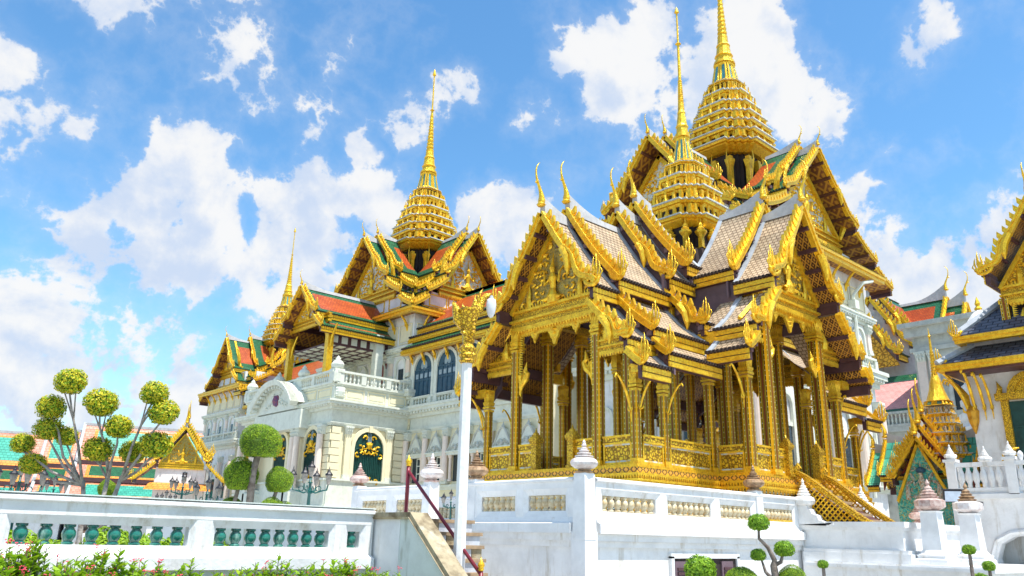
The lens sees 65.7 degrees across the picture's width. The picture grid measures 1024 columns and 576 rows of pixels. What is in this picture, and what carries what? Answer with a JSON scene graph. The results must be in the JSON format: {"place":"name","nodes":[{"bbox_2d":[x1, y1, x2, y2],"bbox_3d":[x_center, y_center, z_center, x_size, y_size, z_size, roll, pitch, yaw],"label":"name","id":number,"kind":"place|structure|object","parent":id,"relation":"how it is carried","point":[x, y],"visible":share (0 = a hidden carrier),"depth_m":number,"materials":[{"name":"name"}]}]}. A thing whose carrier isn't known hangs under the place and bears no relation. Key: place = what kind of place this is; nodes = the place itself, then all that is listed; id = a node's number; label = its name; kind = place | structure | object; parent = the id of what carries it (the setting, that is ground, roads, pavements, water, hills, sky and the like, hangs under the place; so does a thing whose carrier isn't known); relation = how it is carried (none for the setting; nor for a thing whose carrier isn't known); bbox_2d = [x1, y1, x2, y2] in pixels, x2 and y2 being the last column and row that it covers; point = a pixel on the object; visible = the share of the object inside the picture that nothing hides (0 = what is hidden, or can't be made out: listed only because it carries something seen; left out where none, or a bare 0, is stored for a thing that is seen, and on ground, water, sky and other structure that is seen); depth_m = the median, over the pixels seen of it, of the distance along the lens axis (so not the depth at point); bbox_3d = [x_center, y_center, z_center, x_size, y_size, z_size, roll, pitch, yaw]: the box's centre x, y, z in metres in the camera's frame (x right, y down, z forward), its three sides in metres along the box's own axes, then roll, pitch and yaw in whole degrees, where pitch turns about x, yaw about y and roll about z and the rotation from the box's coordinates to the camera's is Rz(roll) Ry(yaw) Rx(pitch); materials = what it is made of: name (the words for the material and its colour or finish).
{"place":"outdoors","nodes":[
{"label":"outdoors","id":0,"kind":"place"},
{"bbox_2d":[0,430,43,529],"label":"temple roof","id":1,"kind":"structure","parent":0,"point":[8,460],"depth_m":88.29,"materials":[{"name":"teal tile"}]},
{"bbox_2d":[64,422,203,542],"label":"temple roof","id":2,"kind":"structure","parent":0,"point":[93,477],"depth_m":89.49,"materials":[{"name":"orange tile"}]},
{"bbox_2d":[128,400,224,536],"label":"gold gabled hall","id":3,"kind":"structure","parent":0,"point":[181,459],"depth_m":74.79,"materials":[{"name":"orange metal"}]},
{"bbox_2d":[242,360,322,413],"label":"palace wing","id":4,"kind":"structure","parent":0,"point":[312,366],"depth_m":83.69,"materials":[{"name":"tile"}]},
{"bbox_2d":[315,70,502,449],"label":"palace tower","id":5,"kind":"structure","parent":0,"point":[424,263],"depth_m":59.83,"materials":[{"name":"gold tile"}]},
{"bbox_2d":[400,280,576,516],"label":"palace wing","id":6,"kind":"structure","parent":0,"point":[433,407],"depth_m":50.31,"materials":[{"name":"white paint"}]},
{"bbox_2d":[411,352,433,399],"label":"window frame","id":7,"kind":"structure","parent":6,"relation":"in","point":[430,355],"depth_m":52.52,"materials":[{"name":"paint"}]},
{"bbox_2d":[432,346,457,395],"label":"window frame","id":8,"kind":"structure","parent":6,"relation":"in","point":[452,348],"depth_m":51.16,"materials":[{"name":"paint"}]},
{"bbox_2d":[459,340,480,379],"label":"window frame","id":9,"kind":"structure","parent":6,"relation":"in","point":[476,341],"depth_m":49.66,"materials":[{"name":"paint"}]},
{"bbox_2d":[0,0,1023,431],"label":"sky","id":10,"kind":"structure","parent":0,"point":[161,161],"materials":[{"name":"blue"}]},
{"bbox_2d":[572,0,893,518],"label":"palace tower","id":11,"kind":"structure","parent":0,"point":[732,140],"depth_m":45.83,"materials":[{"name":"gold tile"}]},
{"bbox_2d":[875,310,983,521],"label":"grey hall","id":12,"kind":"structure","parent":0,"point":[895,396],"depth_m":57.45,"materials":[{"name":"paint"}]},
{"bbox_2d":[864,266,971,418],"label":"throne hall roof","id":13,"kind":"structure","parent":12,"relation":"on","point":[891,347],"depth_m":68.56,"materials":[{"name":"gold tile"}]},
{"bbox_2d":[959,297,981,429],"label":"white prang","id":14,"kind":"structure","parent":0,"point":[963,417],"depth_m":44.98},
{"bbox_2d":[942,441,1023,563],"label":"white balcony","id":15,"kind":"structure","parent":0,"point":[1002,517],"depth_m":22.64,"materials":[{"name":"white stone"}]},
{"bbox_2d":[932,162,1023,487],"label":"white slate hall","id":16,"kind":"structure","parent":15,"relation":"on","point":[985,362],"depth_m":25.89,"materials":[{"name":"paint"}]},
{"bbox_2d":[1009,400,1023,468],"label":"door","id":17,"kind":"structure","parent":16,"relation":"in","point":[1016,407],"depth_m":25.23,"materials":[{"name":"green paint"}]},
{"bbox_2d":[1002,447,1023,460],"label":"serpent lamp","id":18,"kind":"object","parent":15,"relation":"attached to","point":[1020,455],"visible":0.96,"depth_m":22.51,"materials":[{"name":"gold glass"}]},
{"bbox_3d":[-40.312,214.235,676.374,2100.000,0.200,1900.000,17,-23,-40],"label":"ground","id":19,"kind":"structure","parent":0,"visible":0},
{"bbox_2d":[0,547,37,575],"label":"flowering shrub","id":20,"kind":"object","parent":19,"relation":"on","point":[10,570],"visible":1,"depth_m":7.64,"materials":[{"name":"green plant"}]},
{"bbox_2d":[8,528,37,543],"bbox_3d":[-7.992,4.645,12.643,0.979,1.589,0.956,17,-23,-40],"label":"round bush","id":21,"kind":"object","parent":19,"relation":"on","point":[29,537],"visible":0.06,"depth_m":12.71,"materials":[{"name":"green plant"}]},
{"bbox_2d":[0,457,48,529],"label":"lantern post","id":22,"kind":"object","parent":19,"relation":"on","point":[14,473],"visible":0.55,"depth_m":25.17,"materials":[{"name":"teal metal"}]},
{"bbox_2d":[0,538,74,575],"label":"flowering shrub","id":23,"kind":"object","parent":19,"relation":"on","point":[29,561],"visible":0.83,"depth_m":8.03,"materials":[{"name":"green plant"}]},
{"bbox_2d":[26,429,81,541],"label":"temple roof","id":24,"kind":"structure","parent":19,"relation":"on","point":[48,452],"depth_m":88.47,"materials":[{"name":"orange tile"}]},
{"bbox_2d":[41,476,68,492],"bbox_3d":[-22.122,10.053,38.126,1.093,2.216,1.093,17,-23,-40],"label":"lantern post","id":25,"kind":"object","parent":19,"relation":"on","point":[47,484],"visible":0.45,"depth_m":38.20,"materials":[{"name":"teal metal"}]},
{"bbox_2d":[49,539,62,543],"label":"round bush","id":26,"kind":"object","parent":19,"relation":"on","point":[51,541],"visible":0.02,"depth_m":13.54,"materials":[{"name":"green plant"}]},
{"bbox_2d":[38,559,102,575],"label":"flowering shrub","id":27,"kind":"object","parent":19,"relation":"on","point":[58,571],"visible":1,"depth_m":7.43,"materials":[{"name":"green plant"}]},
{"bbox_2d":[24,554,117,575],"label":"flowering shrub","id":28,"kind":"object","parent":19,"relation":"on","point":[81,571],"visible":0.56,"depth_m":8.21,"materials":[{"name":"green plant"}]},
{"bbox_2d":[9,368,179,544],"bbox_3d":[-8.299,3.903,15.378,3.328,4.642,1.162,2,-18,-3],"label":"cloud pruned tree","id":29,"kind":"object","parent":19,"relation":"on","point":[104,403],"visible":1,"depth_m":15.60,"materials":[{"name":"green plant"}]},
{"bbox_2d":[79,526,129,544],"bbox_3d":[-6.789,4.807,13.181,0.957,1.659,0.941,17,-23,-40],"label":"round bush","id":30,"kind":"object","parent":19,"relation":"on","point":[101,539],"visible":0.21,"depth_m":13.15,"materials":[{"name":"green plant"}]},
{"bbox_2d":[63,544,147,575],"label":"flowering shrub","id":31,"kind":"object","parent":19,"relation":"on","point":[104,558],"visible":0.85,"depth_m":8.55,"materials":[{"name":"green plant"}]},
{"bbox_2d":[97,480,115,527],"bbox_3d":[-13.988,8.145,26.923,0.634,3.237,0.631,17,-23,-40],"label":"round bush","id":32,"kind":"object","parent":19,"relation":"on","point":[111,487],"visible":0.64,"depth_m":27.15,"materials":[{"name":"green plant"}]},
{"bbox_2d":[125,568,162,575],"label":"flowering shrub","id":33,"kind":"object","parent":19,"relation":"on","point":[136,573],"visible":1,"depth_m":8.00,"materials":[{"name":"green plant"}]},
{"bbox_2d":[139,538,150,544],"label":"round bush","id":34,"kind":"object","parent":19,"relation":"on","point":[144,541],"visible":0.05,"depth_m":13.99,"materials":[{"name":"green plant"}]},
{"bbox_2d":[139,533,167,545],"bbox_3d":[-7.104,5.492,15.194,0.952,1.549,0.974,17,-23,-40],"label":"round bush","id":35,"kind":"object","parent":19,"relation":"on","point":[146,537],"visible":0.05,"depth_m":15.30,"materials":[{"name":"green plant"}]},
{"bbox_2d":[136,558,182,575],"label":"flowering shrub","id":36,"kind":"object","parent":19,"relation":"on","point":[165,573],"visible":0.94,"depth_m":8.59,"materials":[{"name":"green plant"}]},
{"bbox_2d":[155,490,176,498],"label":"lantern post","id":37,"kind":"object","parent":19,"relation":"on","point":[166,495],"visible":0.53,"depth_m":49.16,"materials":[{"name":"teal metal"}]},
{"bbox_2d":[161,534,183,545],"bbox_3d":[-6.536,5.595,15.480,0.976,1.550,0.956,17,-23,-40],"label":"round bush","id":38,"kind":"object","parent":19,"relation":"on","point":[168,540],"visible":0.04,"depth_m":15.47,"materials":[{"name":"green plant"}]},
{"bbox_2d":[169,473,196,498],"bbox_3d":[-13.786,8.653,33.071,0.983,2.014,0.983,4,-18,-8],"label":"lantern post","id":39,"kind":"object","parent":19,"relation":"on","point":[175,483],"visible":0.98,"depth_m":33.10,"materials":[{"name":"teal metal"}]},
{"bbox_2d":[0,490,375,575],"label":"green baluster wall","id":40,"kind":"structure","parent":19,"relation":"on","point":[200,521],"depth_m":10.45,"materials":[{"name":"paint"}]},
{"bbox_2d":[174,556,204,575],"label":"flowering shrub","id":41,"kind":"object","parent":19,"relation":"on","point":[188,572],"visible":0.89,"depth_m":9.01,"materials":[{"name":"green plant"}]},
{"bbox_2d":[193,476,221,500],"bbox_3d":[-11.085,7.807,28.688,0.983,2.014,0.983,8,-19,-19],"label":"lantern post","id":42,"kind":"object","parent":19,"relation":"on","point":[208,482],"visible":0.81,"depth_m":28.57,"materials":[{"name":"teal metal"}]},
{"bbox_2d":[208,569,235,575],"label":"flowering shrub","id":43,"kind":"object","parent":19,"relation":"on","point":[230,574],"visible":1,"depth_m":9.21,"materials":[{"name":"green plant"}]},
{"bbox_2d":[223,497,240,501],"bbox_3d":[-6.319,5.815,17.488,0.517,2.349,0.504,17,-23,-40],"label":"round bush","id":44,"kind":"object","parent":19,"relation":"on","point":[231,499],"visible":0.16,"depth_m":17.72,"materials":[{"name":"green plant"}]},
{"bbox_2d":[195,228,309,500],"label":"palace tower","id":45,"kind":"structure","parent":19,"relation":"on","point":[239,367],"depth_m":88.02,"materials":[{"name":"white paint"}]},
{"bbox_2d":[223,559,286,575],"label":"flowering shrub","id":46,"kind":"object","parent":19,"relation":"on","point":[247,571],"visible":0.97,"depth_m":9.49,"materials":[{"name":"green plant"}]},
{"bbox_2d":[223,424,293,502],"bbox_3d":[-5.715,4.983,17.427,1.560,3.956,1.036,1,-18,2],"label":"domed topiary","id":47,"kind":"object","parent":19,"relation":"on","point":[258,442],"visible":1,"depth_m":17.57,"materials":[{"name":"green plant"}]},
{"bbox_2d":[262,496,283,503],"bbox_3d":[-5.351,5.748,17.227,0.562,2.363,0.555,17,-23,-40],"label":"round bush","id":48,"kind":"object","parent":19,"relation":"on","point":[277,501],"visible":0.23,"depth_m":17.48,"materials":[{"name":"green plant"}]},
{"bbox_2d":[244,553,305,575],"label":"flowering shrub","id":49,"kind":"object","parent":19,"relation":"on","point":[286,566],"visible":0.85,"depth_m":9.77,"materials":[{"name":"green plant"}]},
{"bbox_2d":[291,459,332,504],"bbox_3d":[-5.096,5.177,19.912,0.890,1.778,0.890,17,-23,-40],"label":"lantern post","id":50,"kind":"object","parent":19,"relation":"on","point":[316,475],"visible":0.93,"depth_m":19.95,"materials":[{"name":"teal metal"}]},
{"bbox_2d":[294,557,340,575],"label":"flowering shrub","id":51,"kind":"object","parent":19,"relation":"on","point":[321,572],"visible":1,"depth_m":9.93,"materials":[{"name":"green plant"}]},
{"bbox_2d":[232,270,411,506],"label":"palace porch","id":52,"kind":"object","parent":19,"relation":"on","point":[337,425],"visible":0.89,"depth_m":51.84,"materials":[{"name":"paint"}]},
{"bbox_2d":[381,364,386,387],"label":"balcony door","id":53,"kind":"structure","parent":52,"relation":"in","point":[385,364],"depth_m":56.21,"materials":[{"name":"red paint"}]},
{"bbox_2d":[161,512,487,575],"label":"landing stair","id":54,"kind":"object","parent":19,"relation":"on","point":[415,544],"visible":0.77,"depth_m":11.73,"materials":[{"name":"stone"}]},
{"bbox_2d":[404,455,484,575],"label":"red handrail","id":55,"kind":"object","parent":54,"relation":"on","point":[479,568],"visible":0.97,"depth_m":12.24,"materials":[{"name":"metal"}]},
{"bbox_2d":[441,488,455,518],"bbox_3d":[-1.384,4.980,17.862,0.442,0.906,0.442,4,-18,-8],"label":"lantern post","id":56,"kind":"object","parent":54,"relation":"on","point":[444,497],"visible":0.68,"depth_m":17.85,"materials":[{"name":"teal metal"}]},
{"bbox_2d":[305,555,365,575],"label":"flowering shrub","id":57,"kind":"object","parent":19,"relation":"on","point":[344,569],"visible":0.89,"depth_m":10.33,"materials":[{"name":"green plant"}]},
{"bbox_2d":[346,564,387,575],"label":"flowering shrub","id":58,"kind":"object","parent":19,"relation":"on","point":[369,573],"visible":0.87,"depth_m":10.62,"materials":[{"name":"green plant"}]},
{"bbox_2d":[361,566,401,575],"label":"flowering shrub","id":59,"kind":"object","parent":19,"relation":"on","point":[398,574],"visible":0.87,"depth_m":10.93,"materials":[{"name":"green plant"}]},
{"bbox_2d":[351,482,438,518],"bbox_3d":[-3.130,6.450,20.111,0.430,2.860,3.564,17,-23,-40],"label":"terrace balustrade","id":60,"kind":"object","parent":19,"relation":"on","point":[387,499],"visible":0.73,"depth_m":20.16,"materials":[{"name":"white stone"}]},
{"bbox_2d":[350,463,368,485],"bbox_3d":[-4.197,5.137,21.844,0.537,0.637,0.537,17,-23,-40],"label":"marble finial","id":61,"kind":"object","parent":60,"relation":"on","point":[359,478],"visible":0.99,"depth_m":21.66,"materials":[{"name":"stone"}]},
{"bbox_2d":[420,454,443,481],"bbox_3d":[-1.965,4.421,19.520,0.593,0.704,0.593,17,-23,-40],"label":"marble finial","id":62,"kind":"object","parent":60,"relation":"on","point":[432,472],"visible":1,"depth_m":19.31,"materials":[{"name":"white stone"}]},
{"bbox_2d":[438,496,455,519],"bbox_3d":[-2.358,7.614,23.512,0.410,2.720,4.000,17,-23,-40],"label":"balustrade","id":63,"kind":"object","parent":19,"relation":"on","point":[445,512],"visible":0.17,"depth_m":23.27,"materials":[{"name":"beige ceramic"}]},
{"bbox_2d":[452,289,495,569],"bbox_3d":[-0.651,2.574,11.838,0.557,5.384,0.523,17,-23,-40],"label":"lamp pole","id":64,"kind":"object","parent":19,"relation":"on","point":[465,318],"visible":1,"depth_m":12.05,"materials":[{"name":"grey paint"}]},
{"bbox_2d":[467,473,806,575],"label":"white terrace","id":65,"kind":"structure","parent":19,"relation":"on","point":[583,531],"depth_m":16.82,"materials":[{"name":"beige stone"}]},
{"bbox_2d":[468,451,488,479],"bbox_3d":[-0.817,4.085,18.313,0.565,0.671,0.565,17,-23,-40],"label":"marble finial","id":66,"kind":"object","parent":65,"relation":"on","point":[477,469],"visible":0.98,"depth_m":18.12,"materials":[{"name":"brown stone"}]},
{"bbox_2d":[570,440,597,472],"bbox_3d":[1.445,3.370,15.876,0.565,0.671,0.565,17,-23,-40],"label":"marble finial","id":67,"kind":"object","parent":65,"relation":"on","point":[584,461],"visible":1,"depth_m":15.68,"materials":[{"name":"white stone"}]},
{"bbox_2d":[453,7,895,522],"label":"gilded pavilion","id":68,"kind":"structure","parent":65,"relation":"on","point":[681,301],"depth_m":22.96,"materials":[{"name":"metal"}]},
{"bbox_2d":[743,465,764,490],"bbox_3d":[6.064,4.769,19.909,0.537,0.637,0.537,17,-23,-40],"label":"marble finial","id":69,"kind":"object","parent":65,"relation":"on","point":[753,481],"visible":1,"depth_m":19.73,"materials":[{"name":"brown stone"}]},
{"bbox_2d":[683,554,716,575],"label":"round bush","id":70,"kind":"object","parent":19,"relation":"on","point":[699,565],"visible":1,"depth_m":12.43,"materials":[{"name":"green plant"}]},
{"bbox_2d":[725,566,756,575],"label":"round bush","id":71,"kind":"object","parent":19,"relation":"on","point":[741,571],"visible":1,"depth_m":12.44,"materials":[{"name":"green plant"}]},
{"bbox_2d":[747,513,794,575],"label":"bonsai tree","id":72,"kind":"object","parent":19,"relation":"on","point":[761,522],"visible":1,"depth_m":12.50,"materials":[{"name":"green plant"}]},
{"bbox_2d":[779,564,805,575],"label":"round bush","id":73,"kind":"object","parent":19,"relation":"on","point":[791,571],"visible":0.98,"depth_m":12.42,"materials":[{"name":"green plant"}]},
{"bbox_2d":[817,559,828,575],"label":"round bush","id":74,"kind":"object","parent":19,"relation":"on","point":[823,564],"visible":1,"depth_m":15.68,"materials":[{"name":"green plant"}]},
{"bbox_2d":[800,522,1023,575],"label":"stair block","id":75,"kind":"structure","parent":19,"relation":"on","point":[868,548],"depth_m":19.37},
{"bbox_2d":[795,479,833,525],"bbox_3d":[7.892,5.584,20.730,0.533,1.220,1.066,17,-23,-40],"label":"stepped finial","id":76,"kind":"object","parent":75,"relation":"on","point":[805,502],"visible":0.98,"depth_m":20.70,"materials":[{"name":"white stone"}]},
{"bbox_2d":[852,486,873,513],"bbox_3d":[9.963,6.064,21.932,0.533,1.220,1.066,17,-23,-40],"label":"stepped finial","id":77,"kind":"object","parent":75,"relation":"on","point":[861,494],"visible":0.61,"depth_m":22.07,"materials":[{"name":"white stone"}]},
{"bbox_2d":[908,507,921,522],"bbox_3d":[12.116,6.655,23.627,0.565,0.671,0.565,17,-23,-40],"label":"marble finial","id":78,"kind":"object","parent":75,"relation":"on","point":[914,515],"visible":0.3,"depth_m":23.48,"materials":[{"name":"pink stone"}]},
{"bbox_2d":[914,479,959,565],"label":"tapered pier","id":79,"kind":"structure","parent":75,"relation":"on","point":[935,547],"depth_m":18.70,"materials":[{"name":"white stone"}]},
{"bbox_2d":[952,483,997,565],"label":"tapered pier","id":80,"kind":"structure","parent":75,"relation":"on","point":[967,506],"depth_m":19.54,"materials":[{"name":"paint"}]},
{"bbox_2d":[864,330,982,524],"bbox_3d":[15.231,6.086,28.821,3.034,9.620,4.849,17,-23,-40],"label":"mosaic shrine","id":81,"kind":"object","parent":19,"relation":"on","point":[903,469],"visible":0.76,"depth_m":28.36,"materials":[{"name":"gold tile"}]},
{"bbox_2d":[941,489,983,505],"bbox_3d":[12.216,6.986,21.144,0.958,3.151,0.537,-9,-20,29],"label":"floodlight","id":82,"kind":"object","parent":19,"relation":"on","point":[950,495],"visible":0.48,"depth_m":21.54,"materials":[{"name":"white paint"}]},
{"bbox_2d":[961,544,976,575],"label":"round bush","id":83,"kind":"object","parent":19,"relation":"on","point":[970,550],"visible":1,"depth_m":15.65,"materials":[{"name":"green plant"}]},
{"bbox_2d":[975,572,987,575],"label":"round bush","id":84,"kind":"object","parent":19,"relation":"on","point":[979,574],"visible":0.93,"depth_m":15.63,"materials":[{"name":"green plant"}]},
{"bbox_2d":[981,560,995,575],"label":"round bush","id":85,"kind":"object","parent":19,"relation":"on","point":[989,566],"visible":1,"depth_m":15.75,"materials":[{"name":"green plant"}]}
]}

